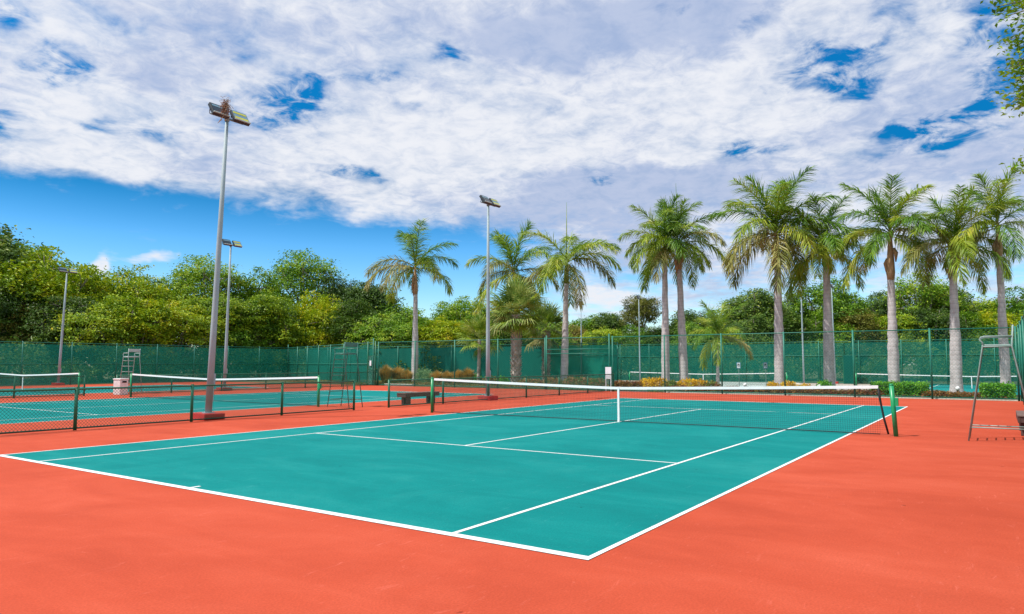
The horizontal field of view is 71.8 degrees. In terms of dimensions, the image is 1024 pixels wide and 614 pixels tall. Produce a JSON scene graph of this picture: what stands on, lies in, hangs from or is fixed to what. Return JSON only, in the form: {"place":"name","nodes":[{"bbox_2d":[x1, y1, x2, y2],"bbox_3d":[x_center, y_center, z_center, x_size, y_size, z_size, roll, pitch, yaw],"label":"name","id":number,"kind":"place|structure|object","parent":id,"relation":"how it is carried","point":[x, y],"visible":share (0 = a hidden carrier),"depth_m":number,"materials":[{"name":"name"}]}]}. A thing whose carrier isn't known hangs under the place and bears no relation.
{"place":"outdoors","nodes":[
{"label":"outdoors","id":0,"kind":"place"},
{"bbox_2d":[0,365,1020,399],"bbox_3d":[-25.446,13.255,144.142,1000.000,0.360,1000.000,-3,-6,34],"label":"ground","id":1,"kind":"structure","parent":0,"point":[268,381],"depth_m":61.46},
{"bbox_2d":[0,285,54,380],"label":"broadleaf tree","id":2,"kind":"object","parent":1,"relation":"on","point":[8,307],"visible":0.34,"depth_m":57.61,"materials":[{"name":"green plant"}]},
{"bbox_2d":[0,223,63,318],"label":"broadleaf tree","id":3,"kind":"object","parent":1,"relation":"on","point":[7,248],"visible":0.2,"depth_m":61.38,"materials":[{"name":"green plant"}]},
{"bbox_2d":[0,303,80,370],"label":"broadleaf tree","id":4,"kind":"object","parent":1,"relation":"on","point":[10,325],"visible":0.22,"depth_m":57.56,"materials":[{"name":"green plant"}]},
{"bbox_2d":[0,236,122,370],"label":"broadleaf tree","id":5,"kind":"object","parent":1,"relation":"on","point":[53,284],"visible":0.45,"depth_m":60.95,"materials":[{"name":"green plant"}]},
{"bbox_2d":[5,295,120,366],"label":"broadleaf tree","id":6,"kind":"object","parent":1,"relation":"on","point":[78,307],"visible":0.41,"depth_m":57.74,"materials":[{"name":"green plant"}]},
{"bbox_2d":[45,293,164,381],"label":"broadleaf tree","id":7,"kind":"object","parent":1,"relation":"on","point":[74,320],"visible":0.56,"depth_m":57.76,"materials":[{"name":"green plant"}]},
{"bbox_2d":[69,289,184,381],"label":"broadleaf tree","id":8,"kind":"object","parent":1,"relation":"on","point":[145,310],"visible":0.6,"depth_m":60.05,"materials":[{"name":"green plant"}]},
{"bbox_2d":[68,258,195,377],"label":"broadleaf tree","id":9,"kind":"object","parent":1,"relation":"on","point":[139,281],"visible":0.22,"depth_m":65.68,"materials":[{"name":"green plant"}]},
{"bbox_2d":[114,270,210,358],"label":"broadleaf tree","id":10,"kind":"object","parent":1,"relation":"on","point":[181,295],"visible":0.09,"depth_m":68.62,"materials":[{"name":"green plant"}]},
{"bbox_2d":[126,295,234,372],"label":"broadleaf tree","id":11,"kind":"object","parent":1,"relation":"on","point":[194,319],"visible":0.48,"depth_m":62.70,"materials":[{"name":"green plant"}]},
{"bbox_2d":[161,253,251,358],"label":"broadleaf tree","id":12,"kind":"object","parent":1,"relation":"on","point":[202,276],"visible":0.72,"depth_m":72.40,"materials":[{"name":"green plant"}]},
{"bbox_2d":[174,292,263,377],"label":"broadleaf tree","id":13,"kind":"object","parent":1,"relation":"on","point":[235,306],"visible":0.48,"depth_m":66.09,"materials":[{"name":"green plant"}]},
{"bbox_2d":[203,300,295,372],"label":"broadleaf tree","id":14,"kind":"object","parent":1,"relation":"on","point":[237,334],"visible":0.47,"depth_m":67.58,"materials":[{"name":"green plant"}]},
{"bbox_2d":[205,266,296,377],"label":"broadleaf tree","id":15,"kind":"object","parent":1,"relation":"on","point":[251,288],"visible":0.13,"depth_m":77.39,"materials":[{"name":"green plant"}]},
{"bbox_2d":[225,289,307,377],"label":"broadleaf tree","id":16,"kind":"object","parent":1,"relation":"on","point":[272,306],"visible":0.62,"depth_m":69.93,"materials":[{"name":"green plant"}]},
{"bbox_2d":[255,305,325,371],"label":"broadleaf tree","id":17,"kind":"object","parent":1,"relation":"on","point":[301,323],"visible":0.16,"depth_m":72.64,"materials":[{"name":"green plant"}]},
{"bbox_2d":[264,248,349,308],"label":"broadleaf tree","id":18,"kind":"object","parent":1,"relation":"on","point":[299,272],"visible":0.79,"depth_m":82.87,"materials":[{"name":"green plant"}]},
{"bbox_2d":[279,288,359,356],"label":"broadleaf tree","id":19,"kind":"object","parent":1,"relation":"on","point":[309,311],"visible":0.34,"depth_m":71.88,"materials":[{"name":"green plant"}]},
{"bbox_2d":[287,338,373,384],"bbox_3d":[-15.476,4.585,58.376,0.091,3.410,20.538,3,-5,-34],"label":"tall fence","id":20,"kind":"object","parent":1,"relation":"on","point":[302,361],"visible":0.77,"depth_m":57.54,"materials":[{"name":"fabric"}]},
{"bbox_2d":[309,275,359,341],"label":"broadleaf tree","id":21,"kind":"object","parent":1,"relation":"on","point":[339,290],"visible":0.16,"depth_m":82.03,"materials":[{"name":"green plant"}]},
{"bbox_2d":[318,298,389,346],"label":"broadleaf tree","id":22,"kind":"object","parent":1,"relation":"on","point":[347,312],"visible":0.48,"depth_m":70.21,"materials":[{"name":"green plant"}]},
{"bbox_2d":[333,281,407,319],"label":"broadleaf tree","id":23,"kind":"object","parent":1,"relation":"on","point":[375,296],"visible":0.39,"depth_m":77.86,"materials":[{"name":"green plant"}]},
{"bbox_2d":[340,312,426,348],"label":"broadleaf tree","id":24,"kind":"object","parent":1,"relation":"on","point":[384,334],"visible":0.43,"depth_m":67.76,"materials":[{"name":"green plant"}]},
{"bbox_2d":[375,299,425,328],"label":"broadleaf tree","id":25,"kind":"object","parent":1,"relation":"on","point":[404,315],"visible":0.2,"depth_m":76.88,"materials":[{"name":"green plant"}]},
{"bbox_2d":[362,217,461,380],"bbox_3d":[-7.728,-0.414,57.144,7.732,13.185,7.678,-3,-6,34],"label":"royal palm","id":26,"kind":"object","parent":1,"relation":"on","point":[427,264],"visible":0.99,"depth_m":56.76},
{"bbox_2d":[383,318,443,347],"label":"broadleaf tree","id":27,"kind":"object","parent":1,"relation":"on","point":[421,326],"visible":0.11,"depth_m":71.31,"materials":[{"name":"green plant"}]},
{"bbox_2d":[418,314,476,347],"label":"broadleaf tree","id":28,"kind":"object","parent":1,"relation":"on","point":[440,327],"visible":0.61,"depth_m":70.61,"materials":[{"name":"green plant"}]},
{"bbox_2d":[374,344,542,381],"bbox_3d":[-8.483,4.806,59.270,26.402,3.110,0.094,-3,-6,34],"label":"tall fence","id":29,"kind":"object","parent":1,"relation":"on","point":[395,352],"visible":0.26,"depth_m":56.33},
{"bbox_2d":[377,338,545,389],"bbox_3d":[-3.697,3.690,45.611,13.780,3.160,0.080,-3,-6,34],"label":"tall fence","id":30,"kind":"object","parent":1,"relation":"on","point":[497,368],"visible":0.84,"depth_m":45.22,"materials":[{"name":"green metal"}]},
{"bbox_2d":[429,295,493,336],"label":"broadleaf tree","id":31,"kind":"object","parent":1,"relation":"on","point":[457,307],"visible":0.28,"depth_m":77.30,"materials":[{"name":"green plant"}]},
{"bbox_2d":[432,312,509,347],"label":"broadleaf tree","id":32,"kind":"object","parent":1,"relation":"on","point":[473,336],"visible":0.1,"depth_m":73.21,"materials":[{"name":"green plant"}]},
{"bbox_2d":[456,311,502,380],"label":"fan palm","id":33,"kind":"object","parent":1,"relation":"on","point":[476,327],"visible":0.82,"depth_m":49.35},
{"bbox_2d":[0,331,1017,384],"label":"undergrowth","id":34,"kind":"object","parent":1,"relation":"on","point":[93,371],"visible":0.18,"depth_m":57.73,"materials":[{"name":"green plant"}]},
{"bbox_2d":[465,218,559,315],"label":"royal palm","id":35,"kind":"object","parent":1,"relation":"on","point":[501,239],"visible":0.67,"depth_m":55.03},
{"bbox_2d":[491,322,533,346],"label":"broadleaf tree","id":36,"kind":"object","parent":1,"relation":"on","point":[509,336],"visible":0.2,"depth_m":73.78,"materials":[{"name":"green plant"}]},
{"bbox_2d":[483,276,545,380],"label":"fan palm","id":37,"kind":"object","parent":1,"relation":"on","point":[516,299],"visible":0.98,"depth_m":46.74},
{"bbox_2d":[521,298,570,379],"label":"fan palm","id":38,"kind":"object","parent":1,"relation":"on","point":[549,312],"visible":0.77,"depth_m":50.16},
{"bbox_2d":[518,203,622,382],"bbox_3d":[3.880,-0.860,47.479,7.219,12.546,6.982,0,-5,1],"label":"royal palm","id":39,"kind":"object","parent":1,"relation":"on","point":[551,266],"visible":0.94,"depth_m":47.16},
{"bbox_2d":[546,334,609,389],"bbox_3d":[3.730,3.226,40.548,4.180,3.280,0.080,-3,-6,34],"label":"tall fence","id":40,"kind":"object","parent":1,"relation":"on","point":[601,348],"visible":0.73,"depth_m":40.59,"materials":[{"name":"green metal"}]},
{"bbox_2d":[549,342,617,383],"bbox_3d":[4.941,4.075,50.112,5.690,3.110,0.094,-3,-6,34],"label":"tall fence","id":41,"kind":"object","parent":1,"relation":"on","point":[587,362],"visible":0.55,"depth_m":49.94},
{"bbox_2d":[568,313,598,335],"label":"broadleaf tree","id":42,"kind":"object","parent":1,"relation":"on","point":[585,322],"visible":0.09,"depth_m":93.64,"materials":[{"name":"green plant"}]},
{"bbox_2d":[575,326,626,344],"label":"broadleaf tree","id":43,"kind":"object","parent":1,"relation":"on","point":[602,332],"visible":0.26,"depth_m":86.01,"materials":[{"name":"green plant"}]},
{"bbox_2d":[587,311,630,340],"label":"broadleaf tree","id":44,"kind":"object","parent":1,"relation":"on","point":[608,320],"visible":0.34,"depth_m":92.20,"materials":[{"name":"green plant"}]},
{"bbox_2d":[597,323,656,345],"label":"broadleaf tree","id":45,"kind":"object","parent":1,"relation":"on","point":[634,333],"visible":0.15,"depth_m":83.02,"materials":[{"name":"green plant"}]},
{"bbox_2d":[615,295,661,334],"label":"broadleaf tree","id":46,"kind":"object","parent":1,"relation":"on","point":[644,311],"visible":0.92,"depth_m":90.08,"materials":[{"name":"green plant"}]},
{"bbox_2d":[285,380,1006,399],"bbox_3d":[2.990,5.059,45.277,47.096,0.328,6.648,-3,-6,34],"label":"ground cover","id":47,"kind":"object","parent":1,"relation":"on","point":[504,385],"visible":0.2,"depth_m":45.15,"materials":[{"name":"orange plant"}]},
{"bbox_2d":[630,325,677,345],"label":"broadleaf tree","id":48,"kind":"object","parent":1,"relation":"on","point":[655,332],"visible":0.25,"depth_m":81.42,"materials":[{"name":"green plant"}]},
{"bbox_2d":[617,192,712,380],"bbox_3d":[9.321,-0.984,42.973,5.221,12.060,5.832,2,-5,-23],"label":"royal palm","id":49,"kind":"object","parent":1,"relation":"on","point":[660,231],"visible":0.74,"depth_m":42.77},
{"bbox_2d":[624,195,727,381],"bbox_3d":[10.311,-1.312,43.521,6.380,12.818,6.040,-3,-6,34],"label":"royal palm","id":50,"kind":"object","parent":1,"relation":"on","point":[680,303],"visible":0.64,"depth_m":43.05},
{"bbox_2d":[669,309,720,333],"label":"broadleaf tree","id":51,"kind":"object","parent":1,"relation":"on","point":[692,317],"visible":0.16,"depth_m":91.35,"materials":[{"name":"green plant"}]},
{"bbox_2d":[670,321,724,344],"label":"broadleaf tree","id":52,"kind":"object","parent":1,"relation":"on","point":[692,327],"visible":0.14,"depth_m":78.33,"materials":[{"name":"green plant"}]},
{"bbox_2d":[384,384,1020,400],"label":"kerb","id":53,"kind":"structure","parent":1,"relation":"on","point":[803,395],"depth_m":33.16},
{"bbox_2d":[707,287,796,342],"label":"broadleaf tree","id":54,"kind":"object","parent":1,"relation":"on","point":[762,301],"visible":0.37,"depth_m":82.25,"materials":[{"name":"green plant"}]},
{"bbox_2d":[726,315,789,343],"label":"broadleaf tree","id":55,"kind":"object","parent":1,"relation":"on","point":[752,327],"visible":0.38,"depth_m":78.53,"materials":[{"name":"green plant"}]},
{"bbox_2d":[706,165,860,385],"bbox_3d":[14.345,-1.494,38.739,7.254,12.406,6.963,1,-5,-13],"label":"royal palm","id":56,"kind":"object","parent":1,"relation":"on","point":[759,240],"visible":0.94,"depth_m":38.20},
{"bbox_2d":[762,312,822,343],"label":"broadleaf tree","id":57,"kind":"object","parent":1,"relation":"on","point":[792,325],"visible":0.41,"depth_m":78.72,"materials":[{"name":"green plant"}]},
{"bbox_2d":[618,338,1019,385],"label":"tall fence","id":58,"kind":"object","parent":1,"relation":"on","point":[793,367],"visible":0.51,"depth_m":66.68,"materials":[{"name":"fabric"}]},
{"bbox_2d":[771,191,878,389],"bbox_3d":[17.222,-0.801,38.423,5.707,10.973,6.257,-3,-6,34],"label":"royal palm","id":59,"kind":"object","parent":1,"relation":"on","point":[828,348],"visible":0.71,"depth_m":38.20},
{"bbox_2d":[786,311,871,342],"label":"broadleaf tree","id":60,"kind":"object","parent":1,"relation":"on","point":[836,336],"visible":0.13,"depth_m":78.83,"materials":[{"name":"green plant"}]},
{"bbox_2d":[785,276,874,339],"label":"broadleaf tree","id":61,"kind":"object","parent":1,"relation":"on","point":[842,301],"visible":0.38,"depth_m":82.66,"materials":[{"name":"green plant"}]},
{"bbox_2d":[821,307,887,342],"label":"broadleaf tree","id":62,"kind":"object","parent":1,"relation":"on","point":[856,321],"visible":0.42,"depth_m":78.49,"materials":[{"name":"green plant"}]},
{"bbox_2d":[865,290,913,339],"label":"broadleaf tree","id":63,"kind":"object","parent":1,"relation":"on","point":[878,302],"visible":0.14,"depth_m":86.78,"materials":[{"name":"green plant"}]},
{"bbox_2d":[830,173,952,381],"bbox_3d":[19.045,-1.137,35.560,5.677,11.188,5.746,-3,-6,34],"label":"royal palm","id":64,"kind":"object","parent":1,"relation":"on","point":[881,236],"visible":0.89,"depth_m":35.32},
{"bbox_2d":[861,310,937,341],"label":"broadleaf tree","id":65,"kind":"object","parent":1,"relation":"on","point":[905,323],"visible":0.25,"depth_m":78.20,"materials":[{"name":"green plant"}]},
{"bbox_2d":[869,380,929,397],"bbox_3d":[17.698,3.752,32.317,2.503,0.842,1.355,-3,-6,34],"label":"hedge","id":66,"kind":"object","parent":1,"relation":"on","point":[904,387],"visible":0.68,"depth_m":31.91,"materials":[{"name":"green plant"}]},
{"bbox_2d":[875,270,975,330],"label":"broadleaf tree","id":67,"kind":"object","parent":1,"relation":"on","point":[933,291],"visible":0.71,"depth_m":83.29,"materials":[{"name":"green plant"}]},
{"bbox_2d":[898,306,976,340],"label":"broadleaf tree","id":68,"kind":"object","parent":1,"relation":"on","point":[940,319],"visible":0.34,"depth_m":78.98,"materials":[{"name":"green plant"}]},
{"bbox_2d":[912,282,983,339],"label":"broadleaf tree","id":69,"kind":"object","parent":1,"relation":"on","point":[967,300],"visible":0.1,"depth_m":84.96,"materials":[{"name":"green plant"}]},
{"bbox_2d":[886,183,1020,392],"bbox_3d":[21.317,-0.791,33.968,5.549,10.246,5.272,-3,-6,34],"label":"royal palm","id":70,"kind":"object","parent":1,"relation":"on","point":[952,230],"visible":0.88,"depth_m":33.70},
{"bbox_2d":[931,310,1010,340],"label":"broadleaf tree","id":71,"kind":"object","parent":1,"relation":"on","point":[974,325],"visible":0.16,"depth_m":79.05,"materials":[{"name":"green plant"}]},
{"bbox_2d":[925,162,1023,383],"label":"royal palm","id":72,"kind":"object","parent":1,"relation":"on","point":[976,227],"visible":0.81,"depth_m":33.26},
{"bbox_2d":[971,295,1013,315],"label":"broadleaf tree","id":73,"kind":"object","parent":1,"relation":"on","point":[984,302],"visible":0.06,"depth_m":89.03,"materials":[{"name":"green plant"}]},
{"bbox_2d":[963,307,1022,340],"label":"broadleaf tree","id":74,"kind":"object","parent":1,"relation":"on","point":[1013,319],"visible":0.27,"depth_m":79.69,"materials":[{"name":"green plant"}]},
{"bbox_2d":[978,381,1016,399],"bbox_3d":[20.733,3.578,30.226,1.432,0.873,1.323,-3,-6,34],"label":"hedge","id":75,"kind":"object","parent":1,"relation":"on","point":[1001,392],"visible":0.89,"depth_m":29.93,"materials":[{"name":"green plant"}]},
{"bbox_2d":[976,284,1023,317],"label":"broadleaf tree","id":76,"kind":"object","parent":1,"relation":"on","point":[1017,306],"visible":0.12,"depth_m":86.54,"materials":[{"name":"green plant"}]},
{"bbox_2d":[980,0,1023,180],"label":"overhanging tree","id":77,"kind":"object","parent":1,"relation":"on","point":[1014,64],"visible":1,"depth_m":10.09,"materials":[{"name":"green plant"}]},
{"bbox_2d":[0,382,1023,613],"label":"court surround","id":78,"kind":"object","parent":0,"point":[923,513],"visible":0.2,"depth_m":6.02,"materials":[{"name":"paint"}]},
{"bbox_2d":[0,375,85,397],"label":"fence","id":79,"kind":"object","parent":78,"relation":"on","point":[15,384],"visible":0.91,"depth_m":31.89,"materials":[{"name":"metal"}]},
{"bbox_2d":[51,267,77,384],"bbox_3d":[-31.824,1.359,50.123,0.620,8.331,1.201,-1,-6,34],"label":"light pole","id":80,"kind":"object","parent":78,"relation":"on","point":[64,269],"visible":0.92,"depth_m":50.05,"materials":[{"name":"metal"}]},
{"bbox_2d":[113,378,128,394],"bbox_3d":[-19.077,3.884,34.498,0.500,0.805,0.500,-2,-5,20],"label":"litter bin","id":81,"kind":"object","parent":78,"relation":"on","point":[120,382],"visible":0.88,"depth_m":34.32,"materials":[{"name":"plastic"}]},
{"bbox_2d":[0,385,258,395],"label":"tennis court","id":82,"kind":"object","parent":78,"relation":"on","point":[93,391],"visible":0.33,"depth_m":40.09,"materials":[{"name":"teal plastic"}]},
{"bbox_2d":[0,372,81,394],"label":"tennis net","id":83,"kind":"object","parent":82,"relation":"on","point":[65,374],"visible":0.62,"depth_m":37.58,"materials":[{"name":"fabric"}]},
{"bbox_2d":[0,341,287,385],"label":"tall fence","id":84,"kind":"object","parent":78,"relation":"on","point":[71,371],"visible":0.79,"depth_m":55.14,"materials":[{"name":"green metal"}]},
{"bbox_2d":[0,380,354,433],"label":"fence","id":85,"kind":"object","parent":78,"relation":"on","point":[76,407],"visible":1,"depth_m":17.99,"materials":[{"name":"green paint"}]},
{"bbox_2d":[193,102,250,420],"bbox_3d":[-8.184,-1.273,19.699,0.620,8.734,1.201,-1,-6,34],"label":"light pole","id":86,"kind":"object","parent":78,"relation":"on","point":[239,118],"visible":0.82,"depth_m":19.59,"materials":[{"name":"metal"}]},
{"bbox_2d":[217,239,242,390],"bbox_3d":[-16.206,0.443,40.325,0.620,8.593,1.201,-2,-6,34],"label":"light pole","id":87,"kind":"object","parent":78,"relation":"on","point":[235,244],"visible":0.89,"depth_m":40.26,"materials":[{"name":"metal"}]},
{"bbox_2d":[0,390,484,423],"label":"tennis court","id":88,"kind":"object","parent":78,"relation":"on","point":[139,406],"visible":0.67,"depth_m":26.40,"materials":[{"name":"teal plastic"}]},
{"bbox_2d":[130,373,322,406],"bbox_3d":[-12.070,3.281,28.677,12.885,1.120,0.157,-3,-6,34],"label":"tennis net","id":89,"kind":"object","parent":88,"relation":"on","point":[132,375],"visible":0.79,"depth_m":27.82,"materials":[{"name":"fabric"}]},
{"bbox_2d":[116,371,377,393],"bbox_3d":[-14.405,4.395,42.026,0.084,0.985,17.780,-3,-6,34],"label":"fence","id":90,"kind":"object","parent":78,"relation":"on","point":[284,374],"visible":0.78,"depth_m":41.57,"materials":[{"name":"metal"}]},
{"bbox_2d":[327,342,362,406],"bbox_3d":[-5.895,2.390,25.050,1.130,2.284,0.656,-3,-6,34],"label":"umpire chair","id":91,"kind":"object","parent":78,"relation":"on","point":[347,344],"visible":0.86,"depth_m":25.01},
{"bbox_2d":[397,391,439,404],"bbox_3d":[-3.563,3.467,26.998,0.440,0.439,1.950,-3,-6,34],"label":"bench","id":92,"kind":"object","parent":78,"relation":"on","point":[414,395],"visible":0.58,"depth_m":26.54,"materials":[{"name":"grey wood"}]},
{"bbox_2d":[1,398,903,559],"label":"tennis court","id":93,"kind":"object","parent":78,"relation":"on","point":[446,485],"visible":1,"depth_m":10.82,"materials":[{"name":"paint"}]},
{"bbox_2d":[0,398,907,559],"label":"court lines","id":94,"kind":"object","parent":93,"relation":"on","point":[455,534],"visible":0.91,"depth_m":8.06,"materials":[{"name":"white paint"}]},
{"bbox_2d":[431,377,898,436],"bbox_3d":[2.812,2.471,18.525,12.918,1.122,0.157,-3,-6,34],"label":"tennis net","id":95,"kind":"object","parent":93,"relation":"on","point":[894,401],"visible":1,"depth_m":17.63,"materials":[{"name":"fabric"}]},
{"bbox_2d":[478,195,500,399],"bbox_3d":[-1.018,-0.402,30.067,0.620,8.644,1.201,-3,-6,34],"label":"light pole","id":96,"kind":"object","parent":78,"relation":"on","point":[490,201],"visible":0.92,"depth_m":29.97,"materials":[{"name":"metal"}]},
{"bbox_2d":[388,373,613,407],"bbox_3d":[0.662,3.582,31.849,0.084,0.985,17.610,-3,-6,34],"label":"fence","id":97,"kind":"object","parent":78,"relation":"on","point":[488,388],"visible":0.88,"depth_m":29.72,"materials":[{"name":"green paint"}]},
{"bbox_2d":[612,326,1019,400],"bbox_3d":[13.138,2.773,34.126,18.380,3.160,0.080,-3,-6,34],"label":"tall fence","id":98,"kind":"object","parent":78,"relation":"on","point":[930,356],"visible":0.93,"depth_m":32.63,"materials":[{"name":"green metal"}]},
{"bbox_2d":[968,325,1023,440],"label":"umpire chair","id":99,"kind":"object","parent":78,"relation":"on","point":[980,362],"visible":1,"depth_m":14.00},
{"bbox_2d":[1017,314,1023,404],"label":"tall fence","id":100,"kind":"object","parent":78,"relation":"on","point":[1020,331],"visible":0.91,"depth_m":26.34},
{"bbox_2d":[0,0,1023,364],"label":"sky","id":101,"kind":"structure","parent":0,"point":[370,120],"materials":[{"name":"blue"}]},
{"bbox_2d":[620,380,871,389],"bbox_3d":[28.905,6.114,52.087,60.000,0.200,24.000,-3,-6,34],"label":"court surround","id":102,"kind":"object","parent":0,"point":[813,384],"depth_m":62.48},
{"bbox_2d":[659,381,766,386],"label":"tennis court","id":103,"kind":"object","parent":102,"relation":"on","point":[726,384],"depth_m":65.47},
{"bbox_2d":[628,371,787,384],"bbox_3d":[17.349,6.436,64.164,14.710,1.120,0.157,-3,-6,34],"label":"tennis net","id":104,"kind":"object","parent":103,"relation":"on","point":[759,378],"visible":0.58,"depth_m":62.04,"materials":[{"name":"fabric"}]},
{"bbox_2d":[686,300,753,383],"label":"young palm","id":105,"kind":"object","parent":102,"relation":"on","point":[713,316],"visible":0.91,"depth_m":50.38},
{"bbox_2d":[842,355,855,383],"bbox_3d":[30.660,5.684,64.288,1.060,2.660,0.100,-3,-6,34],"label":"screen panel","id":106,"kind":"object","parent":102,"relation":"on","point":[847,360],"visible":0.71,"depth_m":64.31,"materials":[{"name":"fabric"}]},
{"bbox_2d":[928,385,1020,394],"bbox_3d":[35.368,5.984,51.775,10.970,0.001,23.770,-3,-6,34],"label":"tennis court","id":107,"kind":"object","parent":102,"relation":"on","point":[969,388],"depth_m":52.37,"materials":[{"name":"teal plastic"}]},
{"bbox_2d":[855,373,1016,387],"bbox_3d":[34.211,5.518,52.662,15.847,1.120,0.157,-3,-6,34],"label":"tennis net","id":108,"kind":"object","parent":107,"relation":"on","point":[969,377],"visible":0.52,"depth_m":53.93,"materials":[{"name":"fabric"}]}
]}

